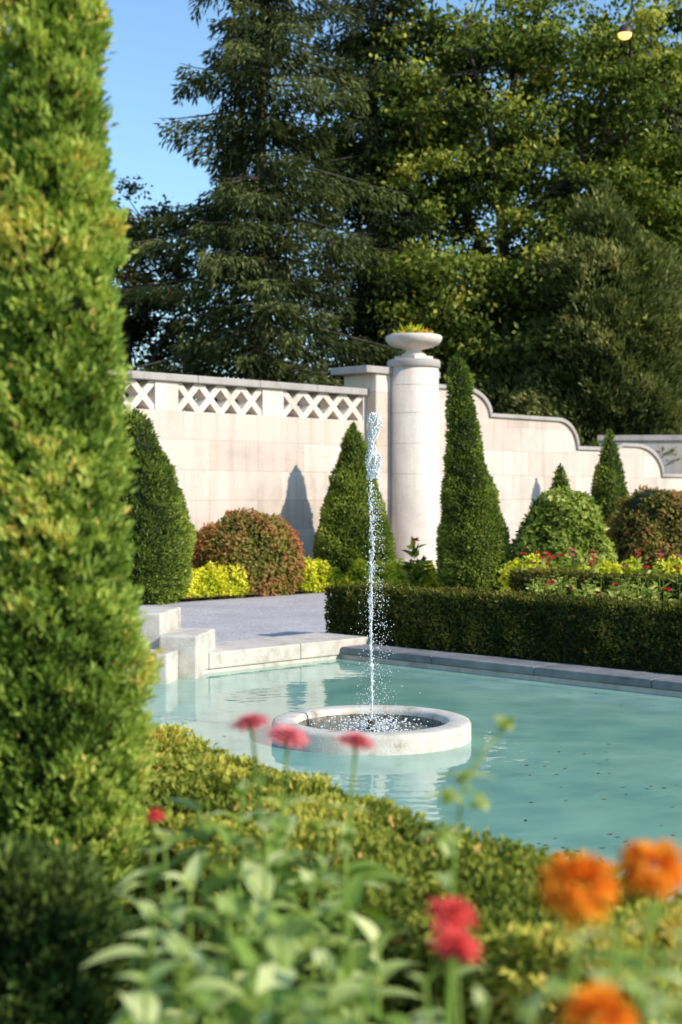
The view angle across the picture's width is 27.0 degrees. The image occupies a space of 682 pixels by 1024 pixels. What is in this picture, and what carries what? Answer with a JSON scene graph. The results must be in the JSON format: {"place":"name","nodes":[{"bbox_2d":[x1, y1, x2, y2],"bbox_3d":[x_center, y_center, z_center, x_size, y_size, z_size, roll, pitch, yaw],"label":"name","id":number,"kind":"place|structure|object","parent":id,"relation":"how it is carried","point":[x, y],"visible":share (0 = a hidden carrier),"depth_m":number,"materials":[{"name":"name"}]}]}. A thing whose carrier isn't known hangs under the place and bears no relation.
{"place":"outdoors","nodes":[
{"label":"outdoors","id":0,"kind":"place"},
{"bbox_2d":[139,592,331,641],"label":"gravel path","id":1,"kind":"structure","parent":0,"point":[247,618],"depth_m":19.73,"materials":[{"name":"gravel"}]},
{"bbox_2d":[337,557,372,585],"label":"shrub","id":2,"kind":"object","parent":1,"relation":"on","point":[357,571],"visible":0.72,"depth_m":24.31,"materials":[{"name":"plant"}]},
{"bbox_2d":[365,559,393,583],"bbox_3d":[0.653,1.130,24.536,0.660,0.640,0.549,-1,1,-41],"label":"yellow flower mound","id":3,"kind":"object","parent":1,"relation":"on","point":[381,573],"visible":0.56,"depth_m":24.44,"materials":[{"name":"plant"}]},
{"bbox_2d":[384,557,411,584],"bbox_3d":[0.963,1.101,24.601,0.641,0.654,0.552,0,1,0],"label":"yellow flower mound","id":4,"kind":"object","parent":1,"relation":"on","point":[397,577],"visible":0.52,"depth_m":24.52,"materials":[{"name":"plant"}]},
{"bbox_2d":[397,535,432,585],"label":"dahlia plant","id":5,"kind":"object","parent":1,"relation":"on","point":[416,569],"visible":0.94,"depth_m":24.27,"materials":[{"name":"green plant"}]},
{"bbox_2d":[412,562,424,586],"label":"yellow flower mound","id":6,"kind":"object","parent":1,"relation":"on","point":[419,582],"visible":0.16,"depth_m":24.73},
{"bbox_2d":[418,562,440,587],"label":"yellow flower mound","id":7,"kind":"object","parent":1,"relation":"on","point":[430,579],"visible":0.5,"depth_m":24.67,"materials":[{"name":"plant"}]},
{"bbox_2d":[156,583,404,1018],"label":"flower bed soil","id":8,"kind":"structure","parent":0,"point":[170,996],"depth_m":22.38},
{"bbox_2d":[0,831,163,1023],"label":"evergreen groundcover","id":9,"kind":"object","parent":8,"relation":"on","point":[59,926],"visible":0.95,"depth_m":3.48,"materials":[{"name":"green plant"}]},
{"bbox_2d":[0,0,168,923],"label":"columnar arborvitae","id":10,"kind":"object","parent":8,"relation":"on","point":[75,724],"visible":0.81,"depth_m":4.33,"materials":[{"name":"green plant"}]},
{"bbox_2d":[110,808,171,1015],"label":"zinnia plant","id":11,"kind":"object","parent":8,"relation":"on","point":[152,878],"visible":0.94,"depth_m":2.91,"materials":[{"name":"green plant"}]},
{"bbox_2d":[79,900,210,1023],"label":"zinnia plant","id":12,"kind":"object","parent":8,"relation":"on","point":[148,909],"visible":0.73,"depth_m":2.50,"materials":[{"name":"green plant"}]},
{"bbox_2d":[115,960,181,1023],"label":"zinnia plant","id":13,"kind":"object","parent":8,"relation":"on","point":[143,1007],"visible":1,"depth_m":2.23,"materials":[{"name":"green plant"}]},
{"bbox_2d":[117,405,197,604],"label":"rounded topiary","id":14,"kind":"object","parent":8,"relation":"on","point":[162,563],"visible":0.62,"depth_m":21.75,"materials":[{"name":"green plant"}]},
{"bbox_2d":[113,828,226,1009],"bbox_3d":[-0.339,1.129,2.961,0.237,0.981,0.286,0,1,0],"label":"zinnia plant","id":15,"kind":"object","parent":8,"relation":"on","point":[168,904],"visible":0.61,"depth_m":2.93,"materials":[{"name":"green plant"}]},
{"bbox_2d":[111,935,248,1023],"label":"zinnia plant","id":16,"kind":"object","parent":8,"relation":"on","point":[178,946],"visible":0.93,"depth_m":2.33,"materials":[{"name":"green plant"}]},
{"bbox_2d":[120,851,264,1023],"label":"zinnia plant","id":17,"kind":"object","parent":8,"relation":"on","point":[189,879],"visible":0.63,"depth_m":2.62,"materials":[{"name":"green plant"}]},
{"bbox_2d":[181,567,207,599],"bbox_3d":[-2.412,1.170,22.889,0.596,0.632,0.718,0,1,0],"label":"yellow flower mound","id":18,"kind":"object","parent":8,"relation":"on","point":[194,588],"visible":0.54,"depth_m":22.77,"materials":[{"name":"plant"}]},
{"bbox_2d":[161,797,244,1023],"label":"zinnia plant","id":19,"kind":"object","parent":8,"relation":"on","point":[205,831],"visible":0.49,"depth_m":3.11,"materials":[{"name":"green plant"}]},
{"bbox_2d":[183,988,237,1023],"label":"zinnia plant","id":20,"kind":"object","parent":8,"relation":"on","point":[210,1002],"visible":1,"depth_m":2.12,"materials":[{"name":"green plant"}]},
{"bbox_2d":[196,560,226,599],"bbox_3d":[-2.167,1.122,23.034,0.663,0.676,0.569,0,1,0],"label":"yellow flower mound","id":21,"kind":"object","parent":8,"relation":"on","point":[211,585],"visible":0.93,"depth_m":22.95,"materials":[{"name":"plant"}]},
{"bbox_2d":[180,821,281,1022],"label":"zinnia plant","id":22,"kind":"object","parent":8,"relation":"on","point":[228,874],"visible":0.48,"depth_m":2.81,"materials":[{"name":"green plant"}]},
{"bbox_2d":[214,563,250,598],"bbox_3d":[-1.817,1.145,23.266,0.666,0.632,0.534,0,1,0],"label":"yellow flower mound","id":23,"kind":"object","parent":8,"relation":"on","point":[232,581],"visible":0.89,"depth_m":23.20,"materials":[{"name":"plant"}]},
{"bbox_2d":[176,892,296,1023],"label":"zinnia plant","id":24,"kind":"object","parent":8,"relation":"on","point":[228,913],"visible":0.7,"depth_m":2.48,"materials":[{"name":"green plant"}]},
{"bbox_2d":[188,778,296,1001],"bbox_3d":[-0.245,1.112,3.228,0.242,1.009,0.194,0,1,27],"label":"zinnia plant","id":25,"kind":"object","parent":8,"relation":"on","point":[237,892],"visible":0.35,"depth_m":3.21,"materials":[{"name":"green plant"}]},
{"bbox_2d":[189,507,306,596],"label":"bronze shrub","id":26,"kind":"object","parent":8,"relation":"on","point":[254,543],"visible":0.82,"depth_m":23.70,"materials":[{"name":"brown plant"}]},
{"bbox_2d":[206,851,303,1023],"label":"zinnia plant","id":27,"kind":"object","parent":8,"relation":"on","point":[258,879],"visible":0.52,"depth_m":2.71,"materials":[{"name":"green plant"}]},
{"bbox_2d":[227,713,302,1021],"bbox_3d":[-0.162,1.022,3.022,0.143,1.193,0.158,0,1,30],"label":"zinnia plant","id":28,"kind":"object","parent":8,"relation":"on","point":[251,722],"visible":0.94,"depth_m":3.01,"materials":[{"name":"green plant"}]},
{"bbox_2d":[220,798,328,1023],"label":"zinnia plant","id":29,"kind":"object","parent":8,"relation":"on","point":[249,896],"visible":0.27,"depth_m":3.11,"materials":[{"name":"green plant"}]},
{"bbox_2d":[219,911,332,1023],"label":"zinnia plant","id":30,"kind":"object","parent":8,"relation":"on","point":[282,953],"visible":0.71,"depth_m":2.41,"materials":[{"name":"green plant"}]},
{"bbox_2d":[225,932,331,1023],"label":"zinnia plant","id":31,"kind":"object","parent":8,"relation":"on","point":[266,1000],"visible":0.97,"depth_m":2.23,"materials":[{"name":"green plant"}]},
{"bbox_2d":[246,724,320,936],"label":"zinnia plant","id":32,"kind":"object","parent":8,"relation":"on","point":[288,735],"visible":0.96,"depth_m":2.96,"materials":[{"name":"green plant"}]},
{"bbox_2d":[296,556,318,593],"bbox_3d":[-0.653,1.079,24.432,0.572,0.744,0.541,0,1,0],"label":"yellow flower mound","id":33,"kind":"object","parent":8,"relation":"on","point":[307,586],"visible":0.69,"depth_m":24.32,"materials":[{"name":"plant"}]},
{"bbox_2d":[266,867,365,1001],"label":"zinnia plant","id":34,"kind":"object","parent":8,"relation":"on","point":[305,933],"visible":0.54,"depth_m":2.64,"materials":[{"name":"green plant"}]},
{"bbox_2d":[307,557,332,592],"bbox_3d":[-0.383,1.107,24.588,0.577,0.649,0.550,0,1,29],"label":"yellow flower mound","id":35,"kind":"object","parent":8,"relation":"on","point":[321,582],"visible":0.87,"depth_m":24.46,"materials":[{"name":"plant"}]},
{"bbox_2d":[276,995,366,1023],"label":"zinnia plant","id":36,"kind":"object","parent":8,"relation":"on","point":[294,1004],"visible":1,"depth_m":2.13,"materials":[{"name":"green plant"}]},
{"bbox_2d":[269,820,394,1017],"bbox_3d":[-0.010,1.134,3.044,0.265,0.967,0.235,0,1,-33],"label":"zinnia plant","id":37,"kind":"object","parent":8,"relation":"on","point":[299,886],"visible":0.45,"depth_m":3.02,"materials":[{"name":"green plant"}]},
{"bbox_2d":[283,947,386,1023],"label":"zinnia plant","id":38,"kind":"object","parent":8,"relation":"on","point":[339,993],"visible":0.92,"depth_m":2.31,"materials":[{"name":"green plant"}]},
{"bbox_2d":[324,566,346,589],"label":"yellow flower mound","id":39,"kind":"object","parent":8,"relation":"on","point":[336,574],"visible":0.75,"depth_m":24.45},
{"bbox_2d":[311,422,396,582],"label":"cone topiary","id":40,"kind":"object","parent":8,"relation":"on","point":[342,537],"visible":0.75,"depth_m":25.58,"materials":[{"name":"green plant"}]},
{"bbox_2d":[316,731,392,1016],"bbox_3d":[0.008,1.034,2.937,0.161,1.171,0.150,1,1,42],"label":"zinnia plant","id":41,"kind":"object","parent":8,"relation":"on","point":[355,741],"visible":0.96,"depth_m":2.91,"materials":[{"name":"green plant"}]},
{"bbox_2d":[288,868,423,1017],"bbox_3d":[0.021,1.143,2.658,0.252,0.960,0.210,0,1,-26],"label":"zinnia plant","id":42,"kind":"object","parent":8,"relation":"on","point":[356,958],"visible":0.68,"depth_m":2.62,"materials":[{"name":"green plant"}]},
{"bbox_2d":[303,839,412,1020],"bbox_3d":[0.025,1.148,2.946,0.254,0.943,0.225,0,1,18],"label":"zinnia plant","id":43,"kind":"object","parent":8,"relation":"on","point":[371,873],"visible":0.48,"depth_m":2.92,"materials":[{"name":"green plant"}]},
{"bbox_2d":[345,968,375,1022],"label":"zinnia plant","id":44,"kind":"object","parent":8,"relation":"on","point":[364,996],"visible":0.96,"depth_m":2.21,"materials":[{"name":"green plant"}]},
{"bbox_2d":[326,913,417,1023],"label":"zinnia plant","id":45,"kind":"object","parent":8,"relation":"on","point":[384,971],"visible":0.94,"depth_m":2.51,"materials":[{"name":"green plant"}]},
{"bbox_2d":[128,722,681,1023],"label":"boxwood hedge","id":46,"kind":"object","parent":8,"relation":"on","point":[524,942],"visible":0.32,"depth_m":4.15,"materials":[{"name":"green plant"}]},
{"bbox_2d":[391,366,438,576],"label":"column","id":47,"kind":"structure","parent":8,"relation":"on","point":[414,482],"depth_m":27.84,"materials":[{"name":"stone"}]},
{"bbox_2d":[385,322,441,358],"bbox_3d":[1.446,-3.407,28.255,1.130,0.767,1.130,-1,1,-45],"label":"planter urn","id":48,"kind":"object","parent":47,"relation":"on","point":[412,341],"visible":1,"depth_m":27.95,"materials":[{"name":"stone"}]},
{"bbox_2d":[387,358,440,443],"bbox_3d":[1.446,-1.285,28.278,1.060,3.474,1.060,-1,1,-45],"label":"column cap and joints","id":49,"kind":"object","parent":47,"relation":"attached to","point":[402,362],"visible":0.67,"depth_m":27.81,"materials":[{"name":"stone"}]},
{"bbox_2d":[400,964,448,1023],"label":"zinnia plant","id":50,"kind":"object","parent":8,"relation":"on","point":[426,1017],"visible":1,"depth_m":2.11,"materials":[{"name":"green plant"}]},
{"bbox_2d":[424,894,479,1023],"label":"zinnia plant","id":51,"kind":"object","parent":8,"relation":"on","point":[451,912],"visible":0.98,"depth_m":2.10,"materials":[{"name":"red plant"}]},
{"bbox_2d":[427,924,483,1023],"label":"zinnia plant","id":52,"kind":"object","parent":8,"relation":"on","point":[457,944],"visible":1,"depth_m":2.00,"materials":[{"name":"red plant"}]},
{"bbox_2d":[406,715,515,1023],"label":"zinnia bud stem","id":53,"kind":"object","parent":8,"relation":"on","point":[446,840],"visible":0.91,"depth_m":2.61,"materials":[{"name":"green plant"}]},
{"bbox_2d":[474,985,488,1023],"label":"zinnia plant","id":54,"kind":"object","parent":8,"relation":"on","point":[481,1000],"visible":1,"depth_m":1.96,"materials":[{"name":"green plant"}]},
{"bbox_2d":[323,581,681,674],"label":"boxwood hedge","id":55,"kind":"object","parent":8,"relation":"on","point":[606,630],"visible":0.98,"depth_m":14.54,"materials":[{"name":"green plant"}]},
{"bbox_2d":[496,557,526,591],"bbox_3d":[2.703,1.087,21.710,0.777,0.788,0.680,0,1,-22],"label":"yellow flower mound","id":56,"kind":"object","parent":8,"relation":"on","point":[511,566],"visible":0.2,"depth_m":21.71,"materials":[{"name":"plant"}]},
{"bbox_2d":[517,553,545,575],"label":"yellow flower mound","id":57,"kind":"object","parent":8,"relation":"on","point":[529,565],"visible":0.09,"depth_m":21.48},
{"bbox_2d":[516,994,550,1023],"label":"zinnia plant","id":58,"kind":"object","parent":8,"relation":"on","point":[527,1013],"visible":1,"depth_m":1.70,"materials":[{"name":"green plant"}]},
{"bbox_2d":[549,462,570,488],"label":"cone topiary","id":59,"kind":"object","parent":8,"relation":"on","point":[559,478],"visible":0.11,"depth_m":29.14,"materials":[{"name":"green plant"}]},
{"bbox_2d":[545,976,575,1023],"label":"zinnia plant","id":60,"kind":"object","parent":8,"relation":"on","point":[558,987],"visible":0.69,"depth_m":1.72,"materials":[{"name":"green plant"}]},
{"bbox_2d":[509,485,617,572],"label":"green shrub","id":61,"kind":"object","parent":8,"relation":"on","point":[559,520],"visible":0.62,"depth_m":22.91,"materials":[{"name":"green plant"}]},
{"bbox_2d":[510,850,624,1016],"bbox_3d":[0.268,1.018,1.726,0.155,1.227,0.177,0,1,0],"label":"orange zinnia plant","id":62,"kind":"object","parent":8,"relation":"on","point":[574,903],"visible":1,"depth_m":1.71,"materials":[{"name":"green plant"}]},
{"bbox_2d":[565,560,583,569],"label":"yellow flower mound","id":63,"kind":"object","parent":8,"relation":"on","point":[569,565],"visible":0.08,"depth_m":21.39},
{"bbox_2d":[506,566,681,601],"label":"boxwood hedge","id":64,"kind":"object","parent":8,"relation":"on","point":[519,581],"visible":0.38,"depth_m":18.78,"materials":[{"name":"green plant"}]},
{"bbox_2d":[515,548,681,601],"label":"bedding flowers","id":65,"kind":"object","parent":8,"relation":"on","point":[621,590],"visible":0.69,"depth_m":17.65,"materials":[{"name":"green plant"}]},
{"bbox_2d":[558,980,639,1023],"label":"orange zinnia plant","id":66,"kind":"object","parent":8,"relation":"on","point":[598,998],"visible":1,"depth_m":1.45,"materials":[{"name":"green plant"}]},
{"bbox_2d":[595,558,615,574],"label":"yellow flower mound","id":67,"kind":"object","parent":8,"relation":"on","point":[603,568],"visible":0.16,"depth_m":21.43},
{"bbox_2d":[590,430,629,546],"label":"cone topiary","id":68,"kind":"object","parent":8,"relation":"on","point":[608,489],"visible":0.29,"depth_m":30.77,"materials":[{"name":"green plant"}]},
{"bbox_2d":[607,561,621,573],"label":"yellow flower mound","id":69,"kind":"object","parent":8,"relation":"on","point":[616,570],"visible":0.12,"depth_m":21.42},
{"bbox_2d":[578,915,660,1023],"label":"zinnia plant","id":70,"kind":"object","parent":8,"relation":"on","point":[614,935],"visible":0.81,"depth_m":1.75,"materials":[{"name":"green plant"}]},
{"bbox_2d":[562,839,681,1022],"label":"orange zinnia plant","id":71,"kind":"object","parent":8,"relation":"on","point":[663,880],"visible":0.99,"depth_m":1.80,"materials":[{"name":"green plant"}]},
{"bbox_2d":[620,556,642,574],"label":"yellow flower mound","id":72,"kind":"object","parent":8,"relation":"on","point":[630,568],"visible":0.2,"depth_m":21.56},
{"bbox_2d":[602,484,681,572],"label":"bronze shrub","id":73,"kind":"object","parent":8,"relation":"on","point":[647,522],"visible":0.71,"depth_m":25.00,"materials":[{"name":"brown plant"}]},
{"bbox_2d":[614,967,673,1023],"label":"zinnia plant","id":74,"kind":"object","parent":8,"relation":"on","point":[657,999],"visible":0.91,"depth_m":1.55,"materials":[{"name":"green plant"}]},
{"bbox_2d":[628,945,681,1022],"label":"zinnia plant","id":75,"kind":"object","parent":8,"relation":"on","point":[656,1009],"visible":0.74,"depth_m":1.71,"materials":[{"name":"green plant"}]},
{"bbox_2d":[652,558,671,574],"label":"yellow flower mound","id":76,"kind":"object","parent":8,"relation":"on","point":[663,563],"visible":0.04,"depth_m":21.21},
{"bbox_2d":[645,324,681,432],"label":"juniper tree","id":77,"kind":"object","parent":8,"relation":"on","point":[657,410],"visible":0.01,"depth_m":39.70,"materials":[{"name":"green plant"}]},
{"bbox_2d":[648,929,681,988],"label":"zinnia plant","id":78,"kind":"object","parent":8,"relation":"on","point":[679,940],"visible":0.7,"depth_m":1.83,"materials":[{"name":"green plant"}]},
{"bbox_2d":[653,994,681,1023],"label":"zinnia plant","id":79,"kind":"object","parent":8,"relation":"on","point":[676,1001],"visible":1,"depth_m":1.50,"materials":[{"name":"green plant"}]},
{"bbox_2d":[665,554,681,574],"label":"yellow flower mound","id":80,"kind":"object","parent":8,"relation":"on","point":[672,565],"visible":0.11,"depth_m":21.20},
{"bbox_2d":[3,0,681,406],"label":"sky","id":81,"kind":"structure","parent":0,"point":[153,37],"materials":[{"name":"blue"}]},
{"bbox_2d":[337,294,410,347],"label":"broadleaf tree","id":82,"kind":"object","parent":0,"point":[360,324],"depth_m":45.08,"materials":[{"name":"green plant"}]},
{"bbox_2d":[330,365,439,378],"bbox_3d":[0.909,-2.786,28.622,1.010,0.138,2.170,1,1,45],"label":"pillar cap","id":83,"kind":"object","parent":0,"point":[356,370],"depth_m":27.82,"materials":[{"name":"stone"}]},
{"bbox_2d":[142,632,681,905],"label":"garden pool","id":84,"kind":"structure","parent":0,"point":[627,724],"depth_m":10.74,"materials":[{"name":"liquid"}]},
{"bbox_2d":[116,607,214,683],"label":"stone step block","id":85,"kind":"structure","parent":84,"relation":"on","point":[186,652],"depth_m":13.81,"materials":[{"name":"stone"}]},
{"bbox_2d":[272,412,470,755],"bbox_3d":[0.220,0.656,10.328,1.448,2.767,1.448,0,1,0],"label":"round fountain basin","id":86,"kind":"object","parent":84,"relation":"on","point":[397,730],"visible":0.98,"depth_m":10.30,"materials":[{"name":"stone"}]},
{"bbox_2d":[525,693,677,850],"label":"floating leaves","id":87,"kind":"object","parent":84,"relation":"on","point":[604,798],"visible":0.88,"depth_m":7.38,"materials":[{"name":"brown plant"}]},
{"bbox_2d":[180,592,679,674],"bbox_3d":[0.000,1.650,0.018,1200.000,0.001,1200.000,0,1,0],"label":"stone coping","id":88,"kind":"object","parent":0,"point":[410,647],"depth_m":15.37,"materials":[{"name":"grey stone"}]},
{"bbox_2d":[107,175,231,410],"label":"autumn broadleaf tree","id":89,"kind":"object","parent":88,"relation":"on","point":[136,328],"visible":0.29,"depth_m":44.68,"materials":[{"name":"green plant"}]},
{"bbox_2d":[0,402,365,563],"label":"garden wall","id":90,"kind":"structure","parent":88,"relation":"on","point":[271,465],"depth_m":25.88,"materials":[{"name":"stone"}]},
{"bbox_2d":[104,378,365,420],"bbox_3d":[-4.200,-1.991,23.508,13.000,0.628,0.346,-1,1,-45],"label":"lattice","id":91,"kind":"object","parent":90,"relation":"on","point":[161,395],"visible":0.56,"depth_m":25.80,"materials":[{"name":"stone"}]},
{"bbox_2d":[108,370,368,395],"bbox_3d":[-4.193,-2.306,23.511,13.014,0.130,0.490,-1,1,-45],"label":"cap","id":92,"kind":"object","parent":91,"relation":"on","point":[139,376],"visible":0.57,"depth_m":25.65,"materials":[{"name":"stone"}]},
{"bbox_2d":[117,0,409,418],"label":"spruce tree","id":93,"kind":"object","parent":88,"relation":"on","point":[239,194],"visible":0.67,"depth_m":35.30,"materials":[{"name":"green plant"}]},
{"bbox_2d":[344,374,390,529],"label":"pier","id":94,"kind":"structure","parent":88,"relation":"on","point":[378,397],"depth_m":27.96,"materials":[{"name":"stone"}]},
{"bbox_2d":[123,347,648,405],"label":"distant tree line","id":95,"kind":"object","parent":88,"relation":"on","point":[167,369],"depth_m":55.28,"materials":[{"name":"green plant"}]},
{"bbox_2d":[277,0,502,407],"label":"spruce tree","id":96,"kind":"object","parent":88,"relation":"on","point":[371,329],"visible":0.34,"depth_m":40.21,"materials":[{"name":"green plant"}]},
{"bbox_2d":[307,284,526,373],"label":"dark broadleaf tree","id":97,"kind":"object","parent":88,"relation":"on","point":[357,294],"visible":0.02,"depth_m":45.73,"materials":[{"name":"green plant"}]},
{"bbox_2d":[434,352,512,591],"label":"tall cone topiary","id":98,"kind":"object","parent":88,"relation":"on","point":[472,539],"visible":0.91,"depth_m":23.31,"materials":[{"name":"green plant"}]},
{"bbox_2d":[296,0,681,400],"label":"maple tree","id":99,"kind":"object","parent":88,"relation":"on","point":[498,167],"visible":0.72,"depth_m":39.96,"materials":[{"name":"green plant"}]},
{"bbox_2d":[471,324,580,445],"bbox_3d":[4.677,-1.859,39.367,4.314,6.729,4.356,0,1,0],"label":"juniper tree","id":100,"kind":"object","parent":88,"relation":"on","point":[498,375],"visible":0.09,"depth_m":38.77,"materials":[{"name":"green plant"}]},
{"bbox_2d":[446,238,665,407],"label":"dark broadleaf tree","id":101,"kind":"object","parent":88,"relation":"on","point":[530,317],"depth_m":45.96,"materials":[{"name":"green plant"}]},
{"bbox_2d":[439,388,681,551],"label":"scrolled garden wall","id":102,"kind":"structure","parent":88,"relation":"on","point":[524,458],"depth_m":31.71,"materials":[{"name":"stone"}]},
{"bbox_2d":[439,384,681,476],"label":"scroll coping","id":103,"kind":"object","parent":102,"relation":"on","point":[482,396],"visible":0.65,"depth_m":32.64,"materials":[{"name":"stone"}]},
{"bbox_2d":[493,176,681,460],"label":"juniper tree","id":104,"kind":"object","parent":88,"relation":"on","point":[604,391],"visible":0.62,"depth_m":37.58,"materials":[{"name":"green plant"}]},
{"bbox_2d":[509,0,681,351],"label":"broadleaf tree","id":105,"kind":"object","parent":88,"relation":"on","point":[677,29],"visible":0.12,"depth_m":42.52,"materials":[{"name":"green plant"}]},
{"bbox_2d":[617,20,631,193],"bbox_3d":[7.801,-6.016,39.003,0.380,14.500,4.602,0,1,12],"label":"floodlight pole","id":106,"kind":"object","parent":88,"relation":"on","point":[624,31],"visible":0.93,"depth_m":36.84,"materials":[{"name":"grey metal"}]},
{"bbox_2d":[596,435,681,473],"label":"boundary wall","id":107,"kind":"structure","parent":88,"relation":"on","point":[656,443],"depth_m":37.06,"materials":[{"name":"stone"}]}
]}

